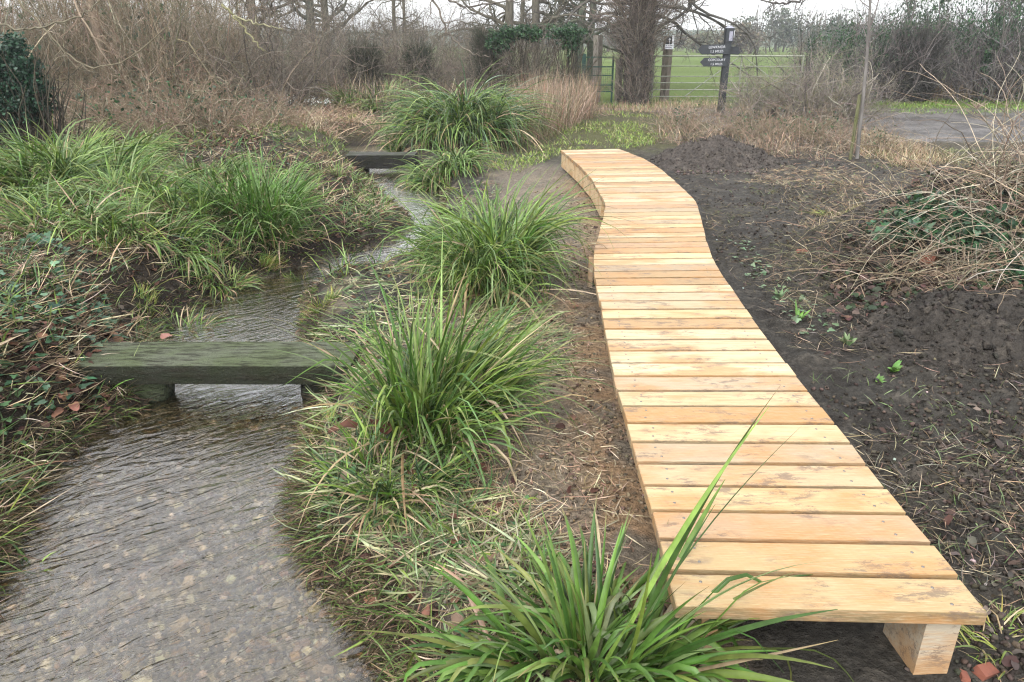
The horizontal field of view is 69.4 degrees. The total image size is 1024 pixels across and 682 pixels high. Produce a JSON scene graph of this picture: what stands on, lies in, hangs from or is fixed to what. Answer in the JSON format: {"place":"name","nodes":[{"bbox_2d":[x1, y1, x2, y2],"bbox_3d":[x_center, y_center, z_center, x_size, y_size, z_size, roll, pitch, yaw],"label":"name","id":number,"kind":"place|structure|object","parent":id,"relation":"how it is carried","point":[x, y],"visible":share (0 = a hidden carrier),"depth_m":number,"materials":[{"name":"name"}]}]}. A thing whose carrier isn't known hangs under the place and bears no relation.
{"place":"outdoors","nodes":[
{"label":"outdoors","id":0,"kind":"place"},
{"bbox_2d":[18,0,191,82],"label":"overhanging branch","id":1,"kind":"object","parent":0,"point":[37,19],"visible":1,"depth_m":6.03,"materials":[{"name":"brown plant"}]},
{"bbox_2d":[0,151,440,681],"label":"stream water","id":2,"kind":"structure","parent":0,"point":[162,570],"depth_m":2.81,"materials":[{"name":"grey liquid"}]},
{"bbox_2d":[110,145,410,632],"bbox_3d":[-1.604,-0.899,7.051,2.140,0.157,13.448,-1,22,-2],"label":"stream bed","id":3,"kind":"object","parent":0,"point":[355,148],"visible":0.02,"depth_m":13.13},
{"bbox_2d":[71,342,362,400],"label":"plank bridge","id":4,"kind":"structure","parent":3,"relation":"on","point":[157,369],"depth_m":3.84,"materials":[{"name":"grey wood"}]},
{"bbox_2d":[345,152,418,172],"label":"plank bridge","id":5,"kind":"structure","parent":3,"relation":"on","point":[376,160],"depth_m":10.58,"materials":[{"name":"grey wood"}]},
{"bbox_2d":[0,98,1023,681],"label":"ground","id":6,"kind":"structure","parent":0,"point":[858,650],"depth_m":3.97,"materials":[{"name":"brown soil"}]},
{"bbox_2d":[0,29,85,151],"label":"evergreen bush","id":7,"kind":"object","parent":6,"relation":"on","point":[25,90],"visible":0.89,"depth_m":9.01,"materials":[{"name":"green plant"}]},
{"bbox_2d":[0,0,102,117],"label":"thicket shrub","id":8,"kind":"object","parent":6,"relation":"on","point":[4,29],"visible":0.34,"depth_m":11.93,"materials":[{"name":"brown plant"}]},
{"bbox_2d":[0,155,121,219],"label":"sedge clump","id":9,"kind":"object","parent":6,"relation":"on","point":[26,195],"visible":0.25,"depth_m":5.97,"materials":[{"name":"green plant"}]},
{"bbox_2d":[0,0,133,114],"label":"thicket shrub","id":10,"kind":"object","parent":6,"relation":"on","point":[45,40],"visible":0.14,"depth_m":13.53,"materials":[{"name":"brown plant"}]},
{"bbox_2d":[0,170,166,252],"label":"sedge clump","id":11,"kind":"object","parent":6,"relation":"on","point":[28,221],"visible":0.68,"depth_m":5.45,"materials":[{"name":"green plant"}]},
{"bbox_2d":[0,110,188,202],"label":"sedge clump","id":12,"kind":"object","parent":6,"relation":"on","point":[24,165],"visible":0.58,"depth_m":6.87,"materials":[{"name":"green plant"}]},
{"bbox_2d":[1,135,207,218],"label":"sedge clump","id":13,"kind":"object","parent":6,"relation":"on","point":[134,171],"visible":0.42,"depth_m":6.36,"materials":[{"name":"green plant"}]},
{"bbox_2d":[56,0,159,109],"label":"bare tree","id":14,"kind":"object","parent":6,"relation":"on","point":[95,20],"visible":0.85,"depth_m":12.67,"materials":[{"name":"brown plant"}]},
{"bbox_2d":[24,118,192,160],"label":"sedge clump","id":15,"kind":"object","parent":6,"relation":"on","point":[167,142],"visible":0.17,"depth_m":8.87,"materials":[{"name":"green plant"}]},
{"bbox_2d":[0,0,222,111],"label":"thicket shrub","id":16,"kind":"object","parent":6,"relation":"on","point":[29,39],"visible":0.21,"depth_m":13.72,"materials":[{"name":"brown plant"}]},
{"bbox_2d":[45,62,182,138],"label":"bramble shrub","id":17,"kind":"object","parent":6,"relation":"on","point":[89,112],"visible":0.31,"depth_m":11.14,"materials":[{"name":"brown plant"}]},
{"bbox_2d":[0,0,244,114],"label":"thicket shrub","id":18,"kind":"object","parent":6,"relation":"on","point":[156,45],"visible":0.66,"depth_m":13.22,"materials":[{"name":"brown plant"}]},
{"bbox_2d":[12,53,232,141],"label":"bramble shrub","id":19,"kind":"object","parent":6,"relation":"on","point":[143,119],"visible":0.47,"depth_m":10.82,"materials":[{"name":"brown plant"}]},
{"bbox_2d":[45,179,238,294],"bbox_3d":[-2.749,-0.738,5.594,1.337,0.914,1.196,-10,24,-23],"label":"sedge clump","id":20,"kind":"object","parent":6,"relation":"on","point":[190,235],"visible":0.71,"depth_m":5.55,"materials":[{"name":"green plant"}]},
{"bbox_2d":[55,40,268,128],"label":"bramble shrub","id":21,"kind":"object","parent":6,"relation":"on","point":[140,87],"visible":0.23,"depth_m":12.95,"materials":[{"name":"brown plant"}]},
{"bbox_2d":[62,0,292,112],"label":"thicket shrub","id":22,"kind":"object","parent":6,"relation":"on","point":[197,20],"visible":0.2,"depth_m":14.78,"materials":[{"name":"brown plant"}]},
{"bbox_2d":[126,297,237,339],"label":"sedge clump","id":23,"kind":"object","parent":6,"relation":"on","point":[195,317],"visible":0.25,"depth_m":5.02,"materials":[{"name":"green plant"}]},
{"bbox_2d":[102,57,289,138],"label":"bramble shrub","id":24,"kind":"object","parent":6,"relation":"on","point":[216,125],"visible":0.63,"depth_m":11.28,"materials":[{"name":"brown plant"}]},
{"bbox_2d":[96,166,302,250],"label":"sedge clump","id":25,"kind":"object","parent":6,"relation":"on","point":[200,206],"visible":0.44,"depth_m":6.05,"materials":[{"name":"green plant"}]},
{"bbox_2d":[141,231,265,304],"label":"sedge clump","id":26,"kind":"object","parent":6,"relation":"on","point":[237,284],"visible":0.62,"depth_m":5.66,"materials":[{"name":"green plant"}]},
{"bbox_2d":[115,45,295,118],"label":"bramble shrub","id":27,"kind":"object","parent":6,"relation":"on","point":[184,70],"visible":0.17,"depth_m":13.73,"materials":[{"name":"brown plant"}]},
{"bbox_2d":[154,139,277,190],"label":"sedge clump","id":28,"kind":"object","parent":6,"relation":"on","point":[233,171],"visible":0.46,"depth_m":7.39,"materials":[{"name":"green plant"}]},
{"bbox_2d":[138,0,313,102],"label":"thicket shrub","id":29,"kind":"object","parent":6,"relation":"on","point":[230,16],"visible":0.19,"depth_m":16.39,"materials":[{"name":"brown plant"}]},
{"bbox_2d":[0,148,468,681],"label":"bank thatch","id":30,"kind":"object","parent":6,"relation":"on","point":[346,578],"visible":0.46,"depth_m":2.83,"materials":[{"name":"plant"}]},
{"bbox_2d":[151,64,325,133],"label":"bramble shrub","id":31,"kind":"object","parent":6,"relation":"on","point":[253,106],"visible":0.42,"depth_m":11.77,"materials":[{"name":"brown plant"}]},
{"bbox_2d":[123,0,363,114],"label":"hedge shrub","id":32,"kind":"object","parent":6,"relation":"on","point":[285,76],"visible":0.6,"depth_m":14.25,"materials":[{"name":"brown plant"}]},
{"bbox_2d":[128,131,361,272],"bbox_3d":[-2.280,-1.180,6.403,1.948,1.135,2.030,0,22,0],"label":"sedge clump","id":33,"kind":"object","parent":6,"relation":"on","point":[290,215],"visible":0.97,"depth_m":6.24,"materials":[{"name":"green plant"}]},
{"bbox_2d":[191,0,366,87],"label":"hedge shrub","id":34,"kind":"object","parent":6,"relation":"on","point":[292,14],"visible":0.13,"depth_m":21.00,"materials":[{"name":"brown plant"}]},
{"bbox_2d":[233,81,348,143],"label":"bramble shrub","id":35,"kind":"object","parent":6,"relation":"on","point":[284,108],"visible":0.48,"depth_m":12.51,"materials":[{"name":"brown plant"}]},
{"bbox_2d":[195,0,409,108],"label":"hedge shrub","id":36,"kind":"object","parent":6,"relation":"on","point":[330,59],"visible":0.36,"depth_m":16.28,"materials":[{"name":"brown plant"}]},
{"bbox_2d":[268,205,359,248],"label":"sedge clump","id":37,"kind":"object","parent":6,"relation":"on","point":[308,233],"visible":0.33,"depth_m":6.60,"materials":[{"name":"green plant"}]},
{"bbox_2d":[266,0,421,93],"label":"hedge shrub","id":38,"kind":"object","parent":6,"relation":"on","point":[361,28],"visible":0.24,"depth_m":17.98,"materials":[{"name":"brown plant"}]},
{"bbox_2d":[272,0,427,69],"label":"hedge shrub","id":39,"kind":"object","parent":6,"relation":"on","point":[353,27],"visible":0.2,"depth_m":22.14,"materials":[{"name":"brown plant"}]},
{"bbox_2d":[339,32,392,91],"bbox_3d":[-3.416,-6.370,17.380,1.317,1.639,1.273,5,23,13],"label":"ivy stump","id":40,"kind":"object","parent":6,"relation":"on","point":[368,57],"visible":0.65,"depth_m":17.16,"materials":[{"name":"brown plant"}]},
{"bbox_2d":[310,68,449,114],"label":"sedge clump","id":41,"kind":"object","parent":6,"relation":"on","point":[342,100],"visible":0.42,"depth_m":15.84,"materials":[{"name":"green plant"}]},
{"bbox_2d":[299,2,469,91],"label":"hedge shrub","id":42,"kind":"object","parent":6,"relation":"on","point":[396,14],"visible":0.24,"depth_m":18.73,"materials":[{"name":"brown plant"}]},
{"bbox_2d":[296,400,513,563],"bbox_3d":[-0.429,0.495,2.905,0.921,0.451,0.986,0,22,0],"label":"sedge clump","id":43,"kind":"object","parent":6,"relation":"on","point":[376,492],"visible":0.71,"depth_m":2.81,"materials":[{"name":"green plant"}]},
{"bbox_2d":[393,34,440,96],"bbox_3d":[-2.273,-6.689,18.312,1.334,1.814,1.252,19,29,38],"label":"ivy stump","id":44,"kind":"object","parent":6,"relation":"on","point":[422,53],"visible":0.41,"depth_m":18.12,"materials":[{"name":"green plant"}]},
{"bbox_2d":[0,129,838,677],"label":"creeping ivy","id":45,"kind":"object","parent":6,"relation":"on","point":[84,307],"visible":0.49,"depth_m":4.06,"materials":[{"name":"green plant"}]},
{"bbox_2d":[252,229,621,539],"bbox_3d":[-0.246,0.104,3.116,1.504,1.111,1.572,0,22,0],"label":"sedge clump","id":46,"kind":"object","parent":6,"relation":"on","point":[465,395],"visible":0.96,"depth_m":3.11,"materials":[{"name":"green plant"}]},
{"bbox_2d":[379,139,513,192],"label":"sedge clump","id":47,"kind":"object","parent":6,"relation":"on","point":[446,171],"visible":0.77,"depth_m":9.50,"materials":[{"name":"green plant"}]},
{"bbox_2d":[248,183,645,678],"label":"cut sedge litter","id":48,"kind":"object","parent":6,"relation":"on","point":[476,571],"visible":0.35,"depth_m":2.68,"materials":[{"name":"beige plant"}]},
{"bbox_2d":[348,53,573,157],"bbox_3d":[-0.833,-3.629,12.134,3.928,2.064,3.661,0,22,0],"label":"sedge clump","id":49,"kind":"object","parent":6,"relation":"on","point":[479,116],"visible":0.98,"depth_m":11.57,"materials":[{"name":"green plant"}]},
{"bbox_2d":[460,17,508,94],"bbox_3d":[-0.657,-6.996,18.683,1.456,2.255,1.241,-15,26,-32],"label":"ivy stump","id":50,"kind":"object","parent":6,"relation":"on","point":[479,42],"visible":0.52,"depth_m":18.49,"materials":[{"name":"green plant"}]},
{"bbox_2d":[350,144,639,328],"bbox_3d":[-0.113,-0.657,5.127,2.096,1.378,2.194,0,22,0],"label":"sedge clump","id":51,"kind":"object","parent":6,"relation":"on","point":[509,251],"visible":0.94,"depth_m":4.89,"materials":[{"name":"green plant"}]},
{"bbox_2d":[0,115,1023,681],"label":"dry straw litter","id":52,"kind":"object","parent":6,"relation":"on","point":[340,159],"visible":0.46,"depth_m":3.89,"materials":[{"name":"beige plant"}]},
{"bbox_2d":[0,97,1023,681],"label":"bank grass","id":53,"kind":"structure","parent":6,"relation":"on","point":[372,195],"depth_m":5.31,"materials":[{"name":"green plant"}]},
{"bbox_2d":[0,125,1023,681],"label":"dead leaf litter","id":54,"kind":"object","parent":6,"relation":"on","point":[868,303],"visible":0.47,"depth_m":4.46,"materials":[{"name":"brown plant"}]},
{"bbox_2d":[473,23,564,94],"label":"ivy arch","id":55,"kind":"structure","parent":6,"relation":"on","point":[521,32],"depth_m":18.07,"materials":[{"name":"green plant"}]},
{"bbox_2d":[54,63,1023,169],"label":"dry grass stand","id":56,"kind":"object","parent":6,"relation":"on","point":[567,100],"visible":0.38,"depth_m":13.86,"materials":[{"name":"plant"}]},
{"bbox_2d":[544,21,600,91],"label":"ivy arch","id":57,"kind":"structure","parent":6,"relation":"on","point":[572,35],"depth_m":18.27,"materials":[{"name":"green plant"}]},
{"bbox_2d":[355,480,853,681],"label":"sedge clump","id":58,"kind":"object","parent":6,"relation":"on","point":[682,657],"visible":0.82,"depth_m":1.99,"materials":[{"name":"green plant"}]},
{"bbox_2d":[569,0,707,105],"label":"shaggy tree","id":59,"kind":"object","parent":6,"relation":"on","point":[634,49],"visible":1,"depth_m":18.62,"materials":[{"name":"brown plant"}]},
{"bbox_2d":[465,385,817,681],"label":"sedge clump","id":60,"kind":"object","parent":6,"relation":"on","point":[672,553],"visible":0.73,"depth_m":1.92,"materials":[{"name":"green plant"}]},
{"bbox_2d":[659,35,673,101],"bbox_3d":[4.234,-7.379,20.287,0.270,1.862,0.325,0,22,0],"label":"waymark post","id":61,"kind":"object","parent":6,"relation":"on","point":[665,71],"visible":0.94,"depth_m":20.22,"materials":[{"name":"brown wood"}]},
{"bbox_2d":[632,92,721,135],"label":"bramble shrub","id":62,"kind":"object","parent":6,"relation":"on","point":[691,116],"visible":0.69,"depth_m":13.84,"materials":[{"name":"brown plant"}]},
{"bbox_2d":[647,134,787,172],"bbox_3d":[2.863,-2.663,10.415,2.140,0.500,1.727,0,22,0],"label":"soil heap","id":63,"kind":"object","parent":6,"relation":"on","point":[718,152],"visible":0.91,"depth_m":10.07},
{"bbox_2d":[698,26,741,117],"bbox_3d":[4.531,-5.828,16.305,1.023,2.079,0.239,0,22,0],"label":"signpost","id":64,"kind":"object","parent":6,"relation":"on","point":[726,49],"visible":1,"depth_m":16.07,"materials":[{"name":"black paint"}]},
{"bbox_2d":[651,55,804,97],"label":"field gate","id":65,"kind":"structure","parent":6,"relation":"on","point":[738,56],"depth_m":19.70,"materials":[{"name":"metal"}]},
{"bbox_2d":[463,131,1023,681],"bbox_3d":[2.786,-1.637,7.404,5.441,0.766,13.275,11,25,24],"label":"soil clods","id":66,"kind":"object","parent":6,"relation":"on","point":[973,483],"visible":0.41,"depth_m":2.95,"materials":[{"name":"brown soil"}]},
{"bbox_2d":[683,99,804,143],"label":"bramble shrub","id":67,"kind":"object","parent":6,"relation":"on","point":[740,125],"visible":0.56,"depth_m":12.84,"materials":[{"name":"brown plant"}]},
{"bbox_2d":[661,13,841,122],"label":"tangled shrub","id":68,"kind":"object","parent":6,"relation":"on","point":[739,93],"visible":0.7,"depth_m":15.55,"materials":[{"name":"brown plant"}]},
{"bbox_2d":[561,149,986,674],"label":"boardwalk","id":69,"kind":"structure","parent":6,"relation":"on","point":[695,358],"depth_m":2.58,"materials":[{"name":"brown wood"}]},
{"bbox_2d":[728,89,856,147],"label":"bramble shrub","id":70,"kind":"object","parent":6,"relation":"on","point":[775,126],"visible":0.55,"depth_m":12.45,"materials":[{"name":"brown plant"}]},
{"bbox_2d":[718,9,894,130],"bbox_3d":[6.044,-5.138,15.155,3.445,3.171,4.164,9,24,21],"label":"tangled shrub","id":71,"kind":"object","parent":6,"relation":"on","point":[802,104],"visible":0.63,"depth_m":15.08,"materials":[{"name":"brown plant"}]},
{"bbox_2d":[779,96,894,151],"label":"bramble shrub","id":72,"kind":"object","parent":6,"relation":"on","point":[803,133],"visible":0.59,"depth_m":12.12,"materials":[{"name":"brown plant"}]},
{"bbox_2d":[774,10,953,130],"bbox_3d":[6.866,-5.026,14.859,3.701,3.171,3.063,13,26,30],"label":"tangled shrub","id":73,"kind":"object","parent":6,"relation":"on","point":[828,98],"visible":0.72,"depth_m":14.79,"materials":[{"name":"brown plant"}]},
{"bbox_2d":[784,0,967,102],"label":"hedge shrub","id":74,"kind":"object","parent":6,"relation":"on","point":[879,50],"visible":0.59,"depth_m":19.72,"materials":[{"name":"brown plant"}]},
{"bbox_2d":[826,113,932,154],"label":"bramble shrub","id":75,"kind":"object","parent":6,"relation":"on","point":[883,140],"visible":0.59,"depth_m":11.36,"materials":[{"name":"brown plant"}]},
{"bbox_2d":[742,55,1023,333],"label":"cut stem pile","id":76,"kind":"object","parent":6,"relation":"on","point":[963,228],"visible":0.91,"depth_m":5.08,"materials":[{"name":"beige plant"}]},
{"bbox_2d":[854,0,916,158],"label":"sapling","id":77,"kind":"object","parent":6,"relation":"on","point":[869,25],"visible":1,"depth_m":10.34,"materials":[{"name":"brown plant"}]},
{"bbox_2d":[880,17,941,101],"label":"shrub","id":78,"kind":"object","parent":6,"relation":"on","point":[909,79],"visible":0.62,"depth_m":20.02,"materials":[{"name":"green plant"}]},
{"bbox_2d":[910,19,960,101],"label":"shrub","id":79,"kind":"object","parent":6,"relation":"on","point":[926,89],"visible":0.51,"depth_m":20.19,"materials":[{"name":"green plant"}]},
{"bbox_2d":[850,286,1023,377],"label":"soil heap","id":80,"kind":"object","parent":6,"relation":"on","point":[981,329],"visible":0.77,"depth_m":4.03,"materials":[{"name":"brown soil"}]},
{"bbox_2d":[924,0,1023,103],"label":"hedge shrub","id":81,"kind":"object","parent":6,"relation":"on","point":[1002,16],"visible":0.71,"depth_m":20.05,"materials":[{"name":"brown plant"}]},
{"bbox_2d":[942,0,1023,102],"bbox_3d":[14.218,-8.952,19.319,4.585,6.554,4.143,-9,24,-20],"label":"hedge shrub","id":82,"kind":"object","parent":6,"relation":"on","point":[1021,71],"visible":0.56,"depth_m":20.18,"materials":[{"name":"brown plant"}]},
{"bbox_2d":[956,596,1023,681],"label":"grass tuft","id":83,"kind":"object","parent":6,"relation":"on","point":[1009,616],"visible":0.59,"depth_m":2.12,"materials":[{"name":"green plant"}]},
{"bbox_2d":[0,0,1023,29],"label":"sky","id":84,"kind":"structure","parent":0,"point":[733,8],"materials":[{"name":"white"}]},
{"bbox_2d":[5,30,1022,100],"bbox_3d":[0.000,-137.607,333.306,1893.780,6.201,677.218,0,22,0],"label":"field","id":85,"kind":"structure","parent":0,"point":[685,71],"depth_m":42.28,"materials":[{"name":"green plant"}]},
{"bbox_2d":[276,0,413,63],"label":"bare tree","id":86,"kind":"object","parent":85,"relation":"on","point":[307,16],"visible":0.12,"depth_m":23.21,"materials":[{"name":"brown plant"}]},
{"bbox_2d":[350,10,515,99],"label":"hedge shrub","id":87,"kind":"object","parent":85,"relation":"on","point":[441,66],"visible":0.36,"depth_m":18.14,"materials":[{"name":"brown plant"}]},
{"bbox_2d":[356,0,525,85],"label":"hedge shrub","id":88,"kind":"object","parent":85,"relation":"on","point":[445,34],"visible":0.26,"depth_m":22.73,"materials":[{"name":"brown plant"}]},
{"bbox_2d":[406,10,564,96],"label":"hedge shrub","id":89,"kind":"object","parent":85,"relation":"on","point":[460,67],"visible":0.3,"depth_m":18.93,"materials":[{"name":"brown plant"}]},
{"bbox_2d":[430,0,592,72],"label":"bare tree","id":90,"kind":"object","parent":85,"relation":"on","point":[509,6],"visible":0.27,"depth_m":24.56,"materials":[{"name":"brown plant"}]},
{"bbox_2d":[446,0,579,78],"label":"hedge shrub","id":91,"kind":"object","parent":85,"relation":"on","point":[545,31],"visible":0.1,"depth_m":23.02,"materials":[{"name":"green plant"}]},
{"bbox_2d":[464,17,613,102],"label":"hedge shrub","id":92,"kind":"object","parent":85,"relation":"on","point":[545,67],"visible":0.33,"depth_m":18.68,"materials":[{"name":"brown plant"}]},
{"bbox_2d":[482,0,602,65],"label":"bare tree","id":93,"kind":"object","parent":85,"relation":"on","point":[561,8],"visible":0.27,"depth_m":24.38,"materials":[{"name":"brown plant"}]},
{"bbox_2d":[502,0,675,83],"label":"bare tree","id":94,"kind":"object","parent":85,"relation":"on","point":[579,22],"visible":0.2,"depth_m":24.07,"materials":[{"name":"brown plant"}]},
{"bbox_2d":[513,0,775,90],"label":"spreading tree","id":95,"kind":"object","parent":85,"relation":"on","point":[706,15],"visible":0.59,"depth_m":23.47,"materials":[{"name":"brown plant"}]},
{"bbox_2d":[698,15,772,53],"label":"tree","id":96,"kind":"object","parent":85,"relation":"on","point":[720,39],"visible":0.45,"depth_m":87.69,"materials":[{"name":"grey plant"}]},
{"bbox_2d":[732,0,803,51],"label":"tree","id":97,"kind":"object","parent":85,"relation":"on","point":[781,28],"visible":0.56,"depth_m":100.84,"materials":[{"name":"grey plant"}]},
{"bbox_2d":[770,7,855,51],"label":"tree","id":98,"kind":"object","parent":85,"relation":"on","point":[834,19],"visible":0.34,"depth_m":101.22,"materials":[{"name":"grey plant"}]},
{"bbox_2d":[744,0,919,93],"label":"hedge shrub","id":99,"kind":"object","parent":85,"relation":"on","point":[811,45],"visible":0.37,"depth_m":21.99,"materials":[{"name":"brown plant"}]},
{"bbox_2d":[787,9,885,52],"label":"tree","id":100,"kind":"object","parent":85,"relation":"on","point":[811,27],"visible":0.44,"depth_m":91.82,"materials":[{"name":"grey plant"}]},
{"bbox_2d":[838,0,981,103],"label":"hedge shrub","id":101,"kind":"object","parent":85,"relation":"on","point":[914,49],"visible":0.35,"depth_m":19.91,"materials":[{"name":"brown plant"}]},
{"bbox_2d":[846,0,1021,74],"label":"hedge shrub","id":102,"kind":"object","parent":85,"relation":"on","point":[943,8],"visible":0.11,"depth_m":23.14,"materials":[{"name":"brown plant"}]},
{"bbox_2d":[871,0,1022,103],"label":"hedge shrub","id":103,"kind":"object","parent":85,"relation":"on","point":[964,40],"visible":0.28,"depth_m":20.59,"materials":[{"name":"brown plant"}]},
{"bbox_2d":[600,107,1023,141],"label":"muddy track","id":104,"kind":"structure","parent":0,"point":[934,127],"depth_m":15.43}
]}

